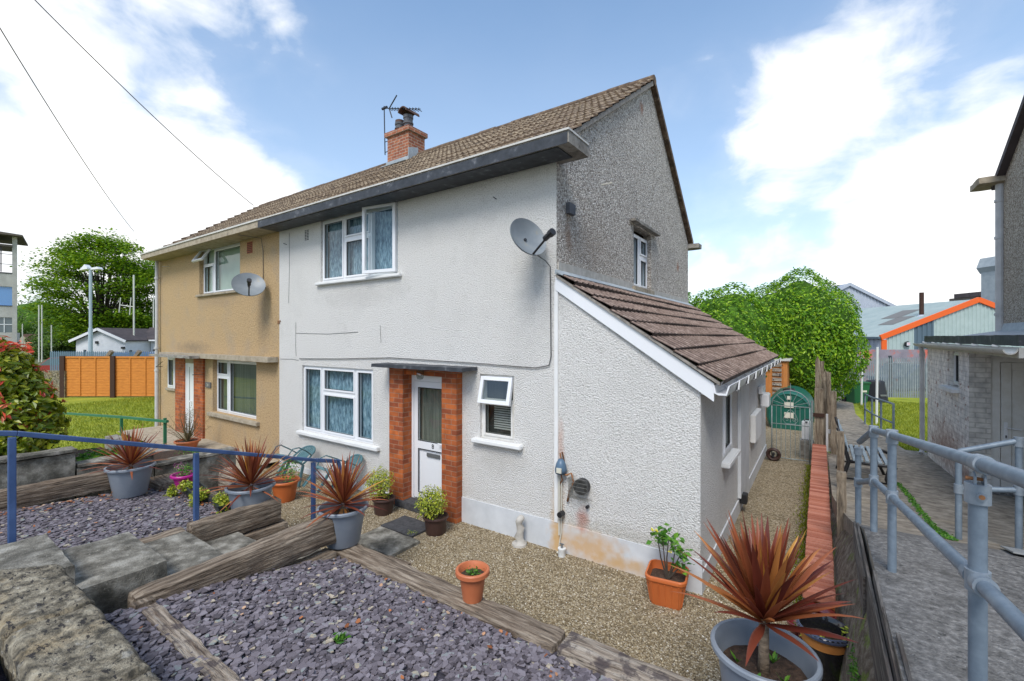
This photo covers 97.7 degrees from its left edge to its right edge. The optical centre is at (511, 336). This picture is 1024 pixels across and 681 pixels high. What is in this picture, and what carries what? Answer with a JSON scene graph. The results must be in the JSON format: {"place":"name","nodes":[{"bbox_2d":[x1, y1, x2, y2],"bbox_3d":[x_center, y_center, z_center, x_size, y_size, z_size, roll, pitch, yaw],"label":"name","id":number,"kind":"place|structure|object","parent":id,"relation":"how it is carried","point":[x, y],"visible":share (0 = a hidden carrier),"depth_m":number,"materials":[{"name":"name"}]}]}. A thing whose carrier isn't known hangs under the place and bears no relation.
{"place":"outdoors","nodes":[
{"label":"outdoors","id":0,"kind":"place"},
{"bbox_2d":[39,396,154,449],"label":"garden lawn","id":1,"kind":"structure","parent":0,"point":[70,400],"depth_m":15.81,"materials":[{"name":"green plant"}]},
{"bbox_2d":[41,370,68,397],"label":"block wall","id":2,"kind":"structure","parent":1,"relation":"on","point":[53,375],"depth_m":19.90,"materials":[{"name":"stone"}]},
{"bbox_2d":[59,356,64,397],"bbox_3d":[-20.017,1.783,19.950,0.200,1.880,0.120,0,0,0],"label":"fence post","id":3,"kind":"object","parent":1,"relation":"on","point":[61,373],"visible":0.79,"depth_m":19.89,"materials":[{"name":"brown wood"}]},
{"bbox_2d":[65,356,109,395],"bbox_3d":[-18.939,1.753,19.975,2.034,1.780,0.050,0,0,0],"label":"lap fence","id":4,"kind":"object","parent":3,"relation":"attached to","point":[88,376],"visible":1,"depth_m":19.98,"materials":[{"name":"orange wood"}]},
{"bbox_2d":[80,264,103,355],"bbox_3d":[-23.547,-0.672,25.050,1.100,6.750,0.300,0,0,0],"label":"lamp post","id":5,"kind":"object","parent":1,"relation":"on","point":[84,267],"visible":0.77,"depth_m":24.95,"materials":[{"name":"grey metal"}]},
{"bbox_2d":[50,350,153,369],"bbox_3d":[-20.848,1.683,23.044,6.888,2.040,0.112,0,0,8],"label":"palisade fence","id":6,"kind":"object","parent":1,"relation":"on","point":[73,353],"visible":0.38,"depth_m":23.24,"materials":[{"name":"grey"}]},
{"bbox_2d":[110,356,116,397],"bbox_3d":[-17.777,1.783,19.950,0.200,1.880,0.120,0,0,0],"label":"fence post","id":7,"kind":"object","parent":1,"relation":"on","point":[112,376],"visible":0.79,"depth_m":19.89,"materials":[{"name":"brown"}]},
{"bbox_2d":[115,356,154,395],"bbox_3d":[-16.704,1.753,19.975,2.034,1.780,0.050,0,0,0],"label":"lap fence","id":8,"kind":"object","parent":7,"relation":"attached to","point":[135,375],"visible":0.72,"depth_m":19.98,"materials":[{"name":"orange wood"}]},
{"bbox_2d":[63,412,168,444],"bbox_3d":[-9.792,2.160,10.778,5.809,0.881,0.127,0,0,29],"label":"green handrail","id":9,"kind":"object","parent":1,"relation":"on","point":[164,421],"visible":0.7,"depth_m":10.08,"materials":[{"name":"green metal"}]},
{"bbox_2d":[0,487,220,549],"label":"slate chips","id":10,"kind":"object","parent":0,"point":[79,520],"visible":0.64,"depth_m":5.26,"materials":[{"name":"grey gravel"}]},
{"bbox_2d":[0,470,110,510],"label":"railway sleeper","id":11,"kind":"object","parent":10,"relation":"on","point":[33,494],"visible":0.62,"depth_m":5.72,"materials":[{"name":"brown wood"}]},
{"bbox_2d":[81,422,171,498],"bbox_3d":[-5.212,1.665,6.076,0.996,0.956,1.024,0,0,35],"label":"potted cordyline","id":12,"kind":"object","parent":10,"relation":"on","point":[130,477],"visible":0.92,"depth_m":6.00,"materials":[{"name":"plastic"}]},
{"bbox_2d":[149,471,180,490],"bbox_3d":[-5.089,2.269,6.673,0.557,0.384,0.476,0,0,35],"label":"rock","id":13,"kind":"object","parent":10,"relation":"on","point":[162,482],"visible":0.26,"depth_m":6.48,"materials":[{"name":"grey stone"}]},
{"bbox_2d":[170,463,192,489],"bbox_3d":[-4.614,1.950,6.301,0.330,0.346,0.330,0,0,35],"label":"pink pot","id":14,"kind":"object","parent":10,"relation":"on","point":[178,477],"visible":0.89,"depth_m":6.24,"materials":[{"name":"pink plastic"}]},
{"bbox_2d":[162,479,210,506],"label":"flowering plants","id":15,"kind":"object","parent":10,"relation":"on","point":[184,486],"visible":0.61,"depth_m":6.08,"materials":[{"name":"green plant"}]},
{"bbox_2d":[74,447,192,460],"bbox_3d":[-6.487,2.152,7.177,1.880,0.910,3.720,0,0,35],"label":"planting bed","id":16,"kind":"object","parent":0,"point":[164,454],"visible":0.09,"depth_m":8.22,"materials":[{"name":"soil"}]},
{"bbox_2d":[0,336,71,455],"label":"photinia bush","id":17,"kind":"object","parent":16,"relation":"on","point":[26,391],"visible":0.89,"depth_m":6.19,"materials":[{"name":"green plant"}]},
{"bbox_2d":[117,426,279,469],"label":"neighbour path","id":18,"kind":"structure","parent":0,"point":[202,443],"depth_m":11.36,"materials":[{"name":"beige concrete"}]},
{"bbox_2d":[156,405,213,446],"bbox_3d":[-7.561,2.096,10.314,1.033,0.974,1.344,0,0,-13],"label":"potted plant","id":19,"kind":"object","parent":18,"relation":"on","point":[187,440],"visible":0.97,"depth_m":10.32,"materials":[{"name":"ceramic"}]},
{"bbox_2d":[0,556,613,680],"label":"slate bed","id":20,"kind":"object","parent":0,"point":[440,675],"visible":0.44,"depth_m":3.14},
{"bbox_2d":[0,564,161,680],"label":"garden wall","id":21,"kind":"structure","parent":20,"relation":"on","point":[55,625],"depth_m":2.38,"materials":[{"name":"stone"}]},
{"bbox_2d":[140,602,243,680],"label":"railway sleeper","id":22,"kind":"object","parent":20,"relation":"on","point":[183,640],"visible":0.73,"depth_m":2.87,"materials":[{"name":"wood"}]},
{"bbox_2d":[275,548,335,569],"bbox_3d":[-2.339,2.343,4.034,0.217,0.290,1.606,0,0,35],"label":"railway sleeper","id":23,"kind":"object","parent":20,"relation":"on","point":[324,553],"visible":0.1,"depth_m":4.52,"materials":[{"name":"brown wood"}]},
{"bbox_2d":[127,513,336,607],"bbox_3d":[-2.374,2.036,4.050,0.212,0.332,1.716,0,0,35],"label":"railway sleeper","id":24,"kind":"object","parent":23,"relation":"on","point":[279,549],"visible":0.78,"depth_m":3.98,"materials":[{"name":"brown wood"}]},
{"bbox_2d":[26,359,867,540],"bbox_3d":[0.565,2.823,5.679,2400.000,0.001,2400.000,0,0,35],"label":"ground","id":25,"kind":"structure","parent":0,"point":[37,362],"depth_m":49.54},
{"bbox_2d":[0,231,27,343],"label":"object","id":26,"kind":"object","parent":25,"relation":"on","point":[8,304],"visible":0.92,"depth_m":33.84,"materials":[{"name":"concrete"}]},
{"bbox_2d":[17,296,62,337],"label":"tree","id":27,"kind":"object","parent":25,"relation":"on","point":[22,318],"visible":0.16,"depth_m":66.42,"materials":[{"name":"green plant"}]},
{"bbox_2d":[24,331,75,358],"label":"tree","id":28,"kind":"object","parent":25,"relation":"on","point":[57,346],"visible":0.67,"depth_m":56.51,"materials":[{"name":"green plant"}]},
{"bbox_2d":[9,227,154,346],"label":"sycamore tree","id":29,"kind":"object","parent":25,"relation":"on","point":[104,315],"visible":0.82,"depth_m":53.25,"materials":[{"name":"green plant"}]},
{"bbox_2d":[62,532,166,613],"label":"step slab","id":30,"kind":"structure","parent":25,"relation":"on","point":[111,572],"depth_m":3.61,"materials":[{"name":"concrete"}]},
{"bbox_2d":[94,258,154,351],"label":"sycamore tree","id":31,"kind":"object","parent":25,"relation":"on","point":[147,291],"visible":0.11,"depth_m":58.22,"materials":[{"name":"green plant"}]},
{"bbox_2d":[140,163,396,464],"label":"beige house","id":32,"kind":"structure","parent":25,"relation":"on","point":[216,348],"depth_m":11.23,"materials":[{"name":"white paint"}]},
{"bbox_2d":[185,363,193,432],"bbox_3d":[-8.598,1.643,11.945,0.600,1.880,0.112,0,0,34],"label":"front door","id":33,"kind":"structure","parent":32,"relation":"in","point":[189,367],"depth_m":11.96,"materials":[{"name":"white plastic"}]},
{"bbox_2d":[191,243,239,293],"bbox_3d":[-7.239,-1.697,11.053,2.210,1.200,0.403,0,0,34],"label":"window","id":34,"kind":"structure","parent":32,"relation":"in","point":[224,262],"depth_m":11.35,"materials":[{"name":"white plastic"}]},
{"bbox_2d":[217,360,255,418],"bbox_3d":[-6.522,1.218,10.736,2.190,1.310,0.140,0,0,34],"label":"window","id":35,"kind":"structure","parent":32,"relation":"in","point":[238,378],"depth_m":10.90,"materials":[{"name":"white plastic"}]},
{"bbox_2d":[231,273,265,295],"bbox_3d":[-5.372,-1.103,9.337,0.676,0.525,0.701,0,0,35],"label":"satellite dish","id":36,"kind":"object","parent":32,"relation":"attached to","point":[248,284],"visible":1,"depth_m":9.39,"materials":[{"name":"grey plastic"}]},
{"bbox_2d":[691,282,792,376],"bbox_3d":[7.767,0.354,16.324,4.230,4.707,3.387,0,0,35],"label":"laurel tree","id":37,"kind":"object","parent":25,"relation":"on","point":[739,313],"visible":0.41,"depth_m":15.27,"materials":[{"name":"green plant"}]},
{"bbox_2d":[748,266,871,401],"bbox_3d":[10.705,0.041,16.811,4.476,5.336,3.937,0,0,35],"label":"laurel tree","id":38,"kind":"object","parent":25,"relation":"on","point":[821,322],"visible":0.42,"depth_m":15.46,"materials":[{"name":"green plant"}]},
{"bbox_2d":[0,0,1023,312],"label":"sky","id":39,"kind":"structure","parent":0,"point":[845,141],"materials":[{"name":"blue"}]},
{"bbox_2d":[257,75,780,594],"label":"white house","id":40,"kind":"structure","parent":0,"point":[641,401],"depth_m":6.51,"materials":[{"name":"paint"}]},
{"bbox_2d":[304,365,372,443],"bbox_3d":[-3.231,1.213,8.427,2.190,1.300,0.181,0,0,34],"label":"window","id":41,"kind":"structure","parent":40,"relation":"in","point":[341,399],"depth_m":8.45,"materials":[{"name":"white plastic"}]},
{"bbox_2d":[323,202,397,281],"bbox_3d":[-2.765,-1.637,7.994,2.170,1.180,0.366,0,0,34],"label":"window","id":42,"kind":"structure","parent":40,"relation":"in","point":[364,243],"depth_m":7.92,"materials":[{"name":"white plastic"}]},
{"bbox_2d":[299,255,551,367],"bbox_3d":[-1.961,-0.292,7.225,5.787,1.463,0.291,0,0,35],"label":"cable","id":43,"kind":"object","parent":40,"relation":"attached to","point":[469,362],"visible":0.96,"depth_m":6.15,"materials":[{"name":"grey plastic"}]},
{"bbox_2d":[414,381,441,500],"bbox_3d":[-1.251,1.646,7.036,0.780,1.875,0.163,0,0,34],"label":"front door","id":44,"kind":"structure","parent":40,"relation":"in","point":[427,450],"depth_m":7.14,"materials":[{"name":"white plastic"}]},
{"bbox_2d":[477,374,513,441],"bbox_3d":[-0.198,0.978,6.238,0.590,0.910,0.233,0,0,34],"label":"window","id":45,"kind":"structure","parent":40,"relation":"in","point":[496,392],"depth_m":6.32,"materials":[{"name":"plastic"}]},
{"bbox_2d":[510,218,555,255],"bbox_3d":[0.359,-1.231,5.447,0.606,0.490,0.619,0,0,35],"label":"satellite dish","id":46,"kind":"object","parent":40,"relation":"attached to","point":[529,237],"visible":1,"depth_m":5.53,"materials":[{"name":"grey plastic"}]},
{"bbox_2d":[555,452,573,552],"bbox_3d":[0.645,2.072,5.535,0.246,1.286,0.153,0,0,35],"label":"tap","id":47,"kind":"object","parent":40,"relation":"attached to","point":[560,468],"visible":0.94,"depth_m":5.55,"materials":[{"name":"blue"}]},
{"bbox_2d":[568,476,590,500],"bbox_3d":[0.825,1.833,5.414,0.252,0.264,0.142,0,0,35],"label":"wire basket guard","id":48,"kind":"object","parent":40,"relation":"attached to","point":[581,486],"visible":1,"depth_m":5.38,"materials":[{"name":"grey"}]},
{"bbox_2d":[634,234,646,288],"bbox_3d":[2.360,-1.417,8.528,0.142,1.000,1.010,0,0,34],"label":"window","id":49,"kind":"structure","parent":40,"relation":"in","point":[639,258],"depth_m":8.54,"materials":[{"name":"white plastic"}]},
{"bbox_2d":[723,393,731,456],"bbox_3d":[2.869,1.133,6.055,0.121,0.840,0.630,0,0,34],"label":"window","id":50,"kind":"structure","parent":40,"relation":"in","point":[727,400],"depth_m":6.13,"materials":[{"name":"white plastic"}]},
{"bbox_2d":[738,384,748,498],"bbox_3d":[3.720,1.533,7.187,0.047,1.840,0.940,0,0,34],"label":"side door panel","id":51,"kind":"structure","parent":40,"relation":"in","point":[743,394],"depth_m":7.01,"materials":[{"name":"paint"}]},
{"bbox_2d":[259,419,814,680],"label":"gravel yard","id":52,"kind":"structure","parent":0,"point":[774,496],"depth_m":5.07,"materials":[{"name":"beige gravel"}]},
{"bbox_2d":[0,446,237,504],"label":"block wall","id":53,"kind":"structure","parent":52,"relation":"on","point":[41,466],"depth_m":6.02,"materials":[{"name":"concrete"}]},
{"bbox_2d":[0,430,341,542],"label":"blue handrail","id":54,"kind":"object","parent":52,"relation":"on","point":[11,489],"visible":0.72,"depth_m":4.25,"materials":[{"name":"metal"}]},
{"bbox_2d":[185,491,221,503],"bbox_3d":[-3.963,2.380,6.012,2.050,0.368,0.357,0,0,35],"label":"railway sleeper","id":55,"kind":"object","parent":52,"relation":"on","point":[212,494],"visible":0.06,"depth_m":6.26,"materials":[{"name":"wood"}]},
{"bbox_2d":[200,435,299,509],"bbox_3d":[-3.198,1.709,5.492,1.126,1.028,1.160,0,0,35],"label":"potted cordyline","id":56,"kind":"object","parent":55,"relation":"on","point":[249,488],"visible":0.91,"depth_m":5.41,"materials":[{"name":"plant"}]},
{"bbox_2d":[243,519,287,540],"bbox_3d":[-3.044,2.431,5.288,0.192,0.313,0.775,0,0,35],"label":"railway sleeper","id":57,"kind":"object","parent":52,"relation":"on","point":[256,534],"visible":0.2,"depth_m":5.35,"materials":[{"name":"brown wood"}]},
{"bbox_2d":[186,496,281,541],"bbox_3d":[-3.169,2.128,5.168,0.197,0.298,0.983,0,0,35],"label":"railway sleeper","id":58,"kind":"object","parent":57,"relation":"on","point":[243,519],"visible":0.84,"depth_m":5.10,"materials":[{"name":"brown wood"}]},
{"bbox_2d":[272,460,299,502],"bbox_3d":[-3.753,2.356,7.409,0.484,0.694,0.460,0,0,35],"label":"round planter","id":59,"kind":"object","parent":52,"relation":"on","point":[284,491],"visible":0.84,"depth_m":7.31,"materials":[{"name":"orange ceramic"}]},
{"bbox_2d":[258,445,315,486],"bbox_3d":[-4.020,2.217,8.129,0.497,0.788,0.624,0,-36,24],"label":"garden chair","id":60,"kind":"object","parent":52,"relation":"on","point":[308,451],"visible":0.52,"depth_m":8.25,"materials":[{"name":"teal metal"}]},
{"bbox_2d":[302,454,362,492],"bbox_3d":[-2.952,2.251,7.506,0.497,0.788,0.624,0,-30,39],"label":"garden chair","id":61,"kind":"object","parent":52,"relation":"on","point":[356,459],"visible":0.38,"depth_m":7.59,"materials":[{"name":"teal metal"}]},
{"bbox_2d":[363,466,394,515],"bbox_3d":[-2.050,2.338,6.883,0.471,0.731,0.467,0,0,-42],"label":"potted shrub","id":62,"kind":"object","parent":52,"relation":"on","point":[386,505],"visible":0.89,"depth_m":6.79,"materials":[{"name":"green plant"}]},
{"bbox_2d":[358,526,419,556],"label":"paving slab","id":63,"kind":"structure","parent":52,"relation":"on","point":[384,540],"depth_m":5.81,"materials":[{"name":"concrete"}]},
{"bbox_2d":[381,515,425,537],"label":"paving slab","id":64,"kind":"structure","parent":52,"relation":"on","point":[404,525],"depth_m":6.33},
{"bbox_2d":[414,484,448,536],"bbox_3d":[-1.118,2.381,6.207,0.495,0.644,0.497,0,0,35],"label":"potted shrub","id":65,"kind":"object","parent":52,"relation":"on","point":[435,520],"visible":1,"depth_m":6.10,"materials":[{"name":"green plant"}]},
{"bbox_2d":[328,543,564,653],"bbox_3d":[-0.782,2.362,4.122,2.786,0.254,0.267,0,0,35],"label":"railway sleeper","id":66,"kind":"object","parent":52,"relation":"on","point":[516,624],"visible":0.5,"depth_m":3.84,"materials":[{"name":"brown wood"}]},
{"bbox_2d":[300,450,385,549],"bbox_3d":[-1.815,1.744,4.874,0.968,0.977,0.998,0,0,-34],"label":"potted cordyline","id":67,"kind":"object","parent":66,"relation":"on","point":[345,510],"visible":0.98,"depth_m":4.79,"materials":[{"name":"plant"}]},
{"bbox_2d":[455,560,489,603],"bbox_3d":[-0.338,2.109,3.836,0.294,0.268,0.294,0,0,35],"label":"terracotta pot","id":68,"kind":"object","parent":66,"relation":"on","point":[472,575],"visible":1,"depth_m":3.77,"materials":[{"name":"ceramic"}]},
{"bbox_2d":[512,515,526,547],"bbox_3d":[0.097,2.515,5.828,0.200,0.375,0.215,0,0,35],"label":"garden ornament","id":69,"kind":"object","parent":52,"relation":"on","point":[519,542],"visible":1,"depth_m":5.79,"materials":[{"name":"concrete"}]},
{"bbox_2d":[557,631,692,680],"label":"railway sleeper","id":70,"kind":"object","parent":52,"relation":"on","point":[595,656],"visible":0.78,"depth_m":3.10,"materials":[{"name":"brown wood"}]},
{"bbox_2d":[668,510,863,680],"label":"potted cordyline","id":71,"kind":"object","parent":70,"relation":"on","point":[760,646],"visible":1,"depth_m":2.51,"materials":[{"name":"plant"}]},
{"bbox_2d":[645,523,694,609],"bbox_3d":[1.627,2.307,4.590,0.479,0.792,0.404,0,0,27],"label":"square planter","id":72,"kind":"object","parent":52,"relation":"on","point":[664,579],"visible":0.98,"depth_m":4.54,"materials":[{"name":"orange plastic"}]},
{"bbox_2d":[766,358,792,418],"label":"garden shed","id":73,"kind":"structure","parent":52,"relation":"on","point":[778,377],"depth_m":14.58,"materials":[{"name":"brown wood"}]},
{"bbox_2d":[766,386,813,430],"bbox_3d":[8.633,2.118,13.851,1.200,1.170,1.990,0,0,35],"label":"oil tank","id":74,"kind":"object","parent":52,"relation":"on","point":[802,414],"visible":0.73,"depth_m":13.11,"materials":[{"name":"green plastic"}]},
{"bbox_2d":[791,464,810,603],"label":"verge weeds","id":75,"kind":"object","parent":52,"relation":"on","point":[806,500],"visible":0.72,"depth_m":6.75,"materials":[{"name":"green plant"}]},
{"bbox_2d":[803,444,835,612],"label":"brick garden wall","id":76,"kind":"structure","parent":52,"relation":"on","point":[819,534],"depth_m":5.39,"materials":[{"name":"red brick"}]},
{"bbox_2d":[795,613,847,680],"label":"glazed pot","id":77,"kind":"object","parent":52,"relation":"on","point":[829,651],"visible":0.62,"depth_m":3.45,"materials":[{"name":"black ceramic"}]},
{"bbox_2d":[827,451,874,680],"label":"soil strip","id":78,"kind":"object","parent":52,"relation":"on","point":[845,567],"visible":0.26,"depth_m":3.58,"materials":[{"name":"brown soil"}]},
{"bbox_2d":[836,470,846,536],"bbox_3d":[3.623,1.937,4.923,0.094,0.913,0.094,0,0,35],"label":"wooden post","id":79,"kind":"object","parent":78,"relation":"on","point":[841,498],"visible":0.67,"depth_m":4.89,"materials":[{"name":"brown wood"}]},
{"bbox_2d":[853,521,865,617],"bbox_3d":[2.792,1.913,3.602,0.016,0.500,1.100,0,0,35],"label":"edging board","id":80,"kind":"object","parent":78,"relation":"on","point":[861,574],"visible":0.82,"depth_m":3.42,"materials":[{"name":"brown wood"}]},
{"bbox_2d":[856,522,892,680],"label":"edging board","id":81,"kind":"object","parent":78,"relation":"on","point":[882,668],"visible":0.67,"depth_m":2.68,"materials":[{"name":"brown wood"}]},
{"bbox_3d":[-2.543,2.539,4.975,1.006,0.341,0.569,0,0,34],"label":"step slab","id":82,"kind":"object","parent":52,"relation":"on","visible":0},
{"bbox_2d":[206,532,255,553],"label":"step slab","id":83,"kind":"structure","parent":82,"relation":"on","point":[231,542],"depth_m":4.75,"materials":[{"name":"concrete"}]},
{"bbox_2d":[145,531,222,575],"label":"step slab","id":84,"kind":"structure","parent":83,"relation":"on","point":[181,551],"depth_m":4.20,"materials":[{"name":"concrete"}]},
{"bbox_2d":[751,283,895,339],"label":"grey warehouse","id":85,"kind":"structure","parent":0,"point":[866,299],"depth_m":61.94,"materials":[{"name":"grey metal"}]},
{"bbox_2d":[840,391,927,451],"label":"lawn","id":86,"kind":"structure","parent":0,"point":[858,413],"depth_m":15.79,"materials":[{"name":"green plant"}]},
{"bbox_2d":[842,380,870,403],"bbox_3d":[13.760,2.198,17.910,0.680,0.850,0.740,0,0,0],"label":"wheelie bin","id":87,"kind":"object","parent":86,"relation":"on","point":[854,396],"visible":0.55,"depth_m":17.63,"materials":[{"name":"green plastic"}]},
{"bbox_2d":[864,393,894,428],"bbox_3d":[9.698,2.108,11.914,0.109,1.090,2.989,0,0,28],"label":"tubular handrail","id":88,"kind":"object","parent":86,"relation":"on","point":[880,416],"visible":0.85,"depth_m":11.49,"materials":[{"name":"grey metal"}]},
{"bbox_2d":[833,356,927,397],"bbox_3d":[16.248,1.743,19.544,8.588,1.860,0.112,0,0,7],"label":"palisade fence","id":89,"kind":"object","parent":86,"relation":"on","point":[890,371],"visible":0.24,"depth_m":19.43,"materials":[{"name":"metal"}]},
{"bbox_2d":[828,397,1023,680],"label":"concrete path","id":90,"kind":"structure","parent":0,"point":[924,592],"depth_m":3.05,"materials":[{"name":"grey concrete"}]},
{"bbox_2d":[813,356,830,451],"bbox_3d":[6.876,1.463,9.900,0.340,2.080,1.407,0,0,35],"label":"picket fence","id":91,"kind":"object","parent":90,"relation":"on","point":[822,409],"visible":0.86,"depth_m":9.87,"materials":[{"name":"brown wood"}]},
{"bbox_2d":[771,383,812,462],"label":"garden gate","id":92,"kind":"structure","parent":91,"relation":"attached to","point":[795,420],"depth_m":9.70,"materials":[{"name":"metal"}]},
{"bbox_2d":[830,391,836,454],"bbox_3d":[6.597,1.779,9.178,0.105,1.339,0.102,0,0,35],"label":"wooden post","id":93,"kind":"object","parent":90,"relation":"on","point":[833,434],"visible":0.9,"depth_m":9.14,"materials":[{"name":"brown wood"}]},
{"bbox_2d":[837,431,844,470],"bbox_3d":[4.707,1.875,6.410,0.093,1.047,0.092,0,0,35],"label":"wooden post","id":94,"kind":"object","parent":90,"relation":"on","point":[840,449],"visible":0.54,"depth_m":6.38,"materials":[{"name":"brown wood"}]},
{"bbox_2d":[834,417,897,484],"bbox_3d":[5.644,1.854,7.197,0.730,0.914,1.184,0,0,35],"label":"park bench","id":95,"kind":"object","parent":90,"relation":"on","point":[848,461],"visible":0.65,"depth_m":6.90,"materials":[{"name":"black metal"}]},
{"bbox_2d":[873,570,900,680],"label":"edging board","id":96,"kind":"object","parent":90,"relation":"on","point":[895,672],"visible":0.73,"depth_m":2.42,"materials":[{"name":"brown wood"}]},
{"bbox_2d":[897,482,958,540],"bbox_3d":[4.909,2.004,5.406,0.146,0.536,3.822,0,0,35],"label":"moss line","id":97,"kind":"object","parent":90,"relation":"on","point":[940,531],"visible":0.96,"depth_m":4.98,"materials":[{"name":"green plant"}]},
{"bbox_2d":[854,425,1023,680],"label":"tubular handrail","id":98,"kind":"object","parent":90,"relation":"on","point":[981,586],"visible":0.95,"depth_m":1.51,"materials":[{"name":"grey metal"}]},
{"bbox_2d":[913,322,1023,497],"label":"brick outhouse","id":99,"kind":"structure","parent":90,"relation":"on","point":[975,394],"depth_m":6.68,"materials":[{"name":"white brick"}]},
{"bbox_2d":[1000,362,1023,486],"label":"door","id":100,"kind":"structure","parent":99,"relation":"in","point":[1011,374],"depth_m":6.51,"materials":[{"name":"plastic"}]},
{"bbox_2d":[954,436,1023,548],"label":"tubular handrail","id":101,"kind":"object","parent":90,"relation":"on","point":[1018,444],"visible":0.73,"depth_m":3.88,"materials":[{"name":"grey metal"}]},
{"bbox_2d":[970,96,1023,331],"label":"neighbour house","id":102,"kind":"structure","parent":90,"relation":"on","point":[1006,182],"depth_m":6.96,"materials":[{"name":"concrete"}]},
{"bbox_2d":[851,292,1023,349],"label":"green warehouse","id":103,"kind":"structure","parent":0,"point":[902,327],"depth_m":32.00,"materials":[{"name":"blue metal"}]},
{"bbox_2d":[914,320,933,349],"bbox_3d":[29.437,0.625,31.965,1.400,4.156,0.070,0,0,0],"label":"door panel","id":104,"kind":"structure","parent":103,"relation":"in","point":[927,329],"depth_m":31.99,"materials":[{"name":"blue metal"}]},
{"label":"far yard","id":105,"kind":"structure","parent":0,"visible":0},
{"bbox_2d":[68,327,154,355],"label":"clubhouse","id":106,"kind":"structure","parent":105,"relation":"on","point":[117,339],"depth_m":44.00,"materials":[{"name":"white paint"}]},
{"bbox_2d":[856,350,927,373],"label":"boundary wall","id":107,"kind":"structure","parent":105,"relation":"on","point":[905,354],"depth_m":26.50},
{"bbox_2d":[976,256,994,302],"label":"steel flue","id":108,"kind":"object","parent":105,"relation":"on","point":[985,268],"visible":0.29,"depth_m":45.98,"materials":[{"name":"silver metal"}]},
{"label":"pavement","id":109,"kind":"structure","parent":0,"visible":0},
{"bbox_2d":[0,534,74,581],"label":"step slab","id":110,"kind":"structure","parent":109,"relation":"on","point":[40,550],"depth_m":3.45,"materials":[{"name":"concrete"}]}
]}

